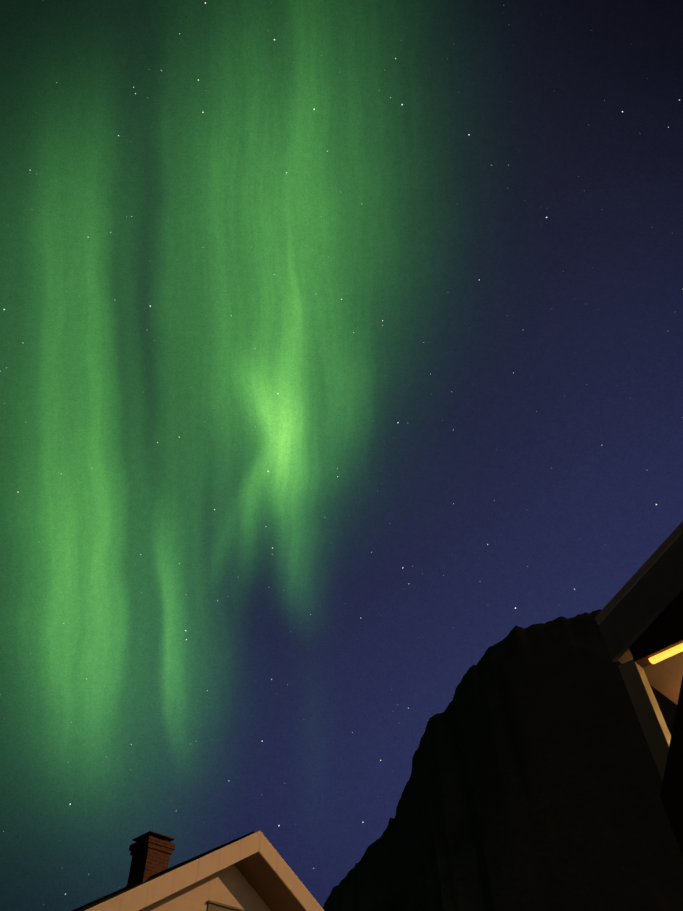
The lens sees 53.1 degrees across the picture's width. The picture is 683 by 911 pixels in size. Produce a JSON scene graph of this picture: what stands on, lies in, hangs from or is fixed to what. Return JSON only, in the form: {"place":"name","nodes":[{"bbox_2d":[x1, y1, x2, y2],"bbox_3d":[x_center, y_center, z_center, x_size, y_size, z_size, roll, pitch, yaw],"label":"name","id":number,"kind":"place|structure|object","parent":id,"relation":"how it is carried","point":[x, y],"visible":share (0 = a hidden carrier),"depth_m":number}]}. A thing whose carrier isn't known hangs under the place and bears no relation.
{"place":"outdoors","nodes":[
{"label":"outdoors","id":0,"kind":"place"},
{"bbox_2d":[139,864,270,910],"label":"house walls","id":1,"kind":"structure","parent":0,"point":[230,885],"depth_m":13.72},
{"bbox_2d":[72,831,323,910],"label":"house roof","id":2,"kind":"structure","parent":1,"relation":"on","point":[265,870],"depth_m":13.95},
{"bbox_2d":[125,831,175,889],"bbox_3d":[-4.497,9.836,15.791,0.770,1.805,0.770,-36,-57,25],"label":"house chimney","id":3,"kind":"object","parent":2,"relation":"on","point":[151,852],"visible":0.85,"depth_m":15.98},
{"bbox_2d":[206,900,247,910],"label":"window frame","id":4,"kind":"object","parent":1,"relation":"in","point":[214,906],"depth_m":13.48},
{"bbox_2d":[0,0,682,910],"label":"sky","id":5,"kind":"structure","parent":0,"point":[341,341]},
{"bbox_2d":[323,609,682,910],"bbox_3d":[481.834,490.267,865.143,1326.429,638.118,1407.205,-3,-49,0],"label":"mountain","id":6,"kind":"structure","parent":0,"point":[534,783],"depth_m":627.13},
{"bbox_2d":[595,521,682,704],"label":"house roof","id":7,"kind":"structure","parent":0,"point":[642,599],"depth_m":4.34},
{"bbox_2d":[618,590,682,855],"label":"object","id":8,"kind":"object","parent":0,"point":[662,632],"visible":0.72,"depth_m":3.96},
{"bbox_2d":[648,643,682,663],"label":"light fixture","id":9,"kind":"object","parent":8,"relation":"attached to","point":[666,654],"visible":1,"depth_m":4.11}
]}

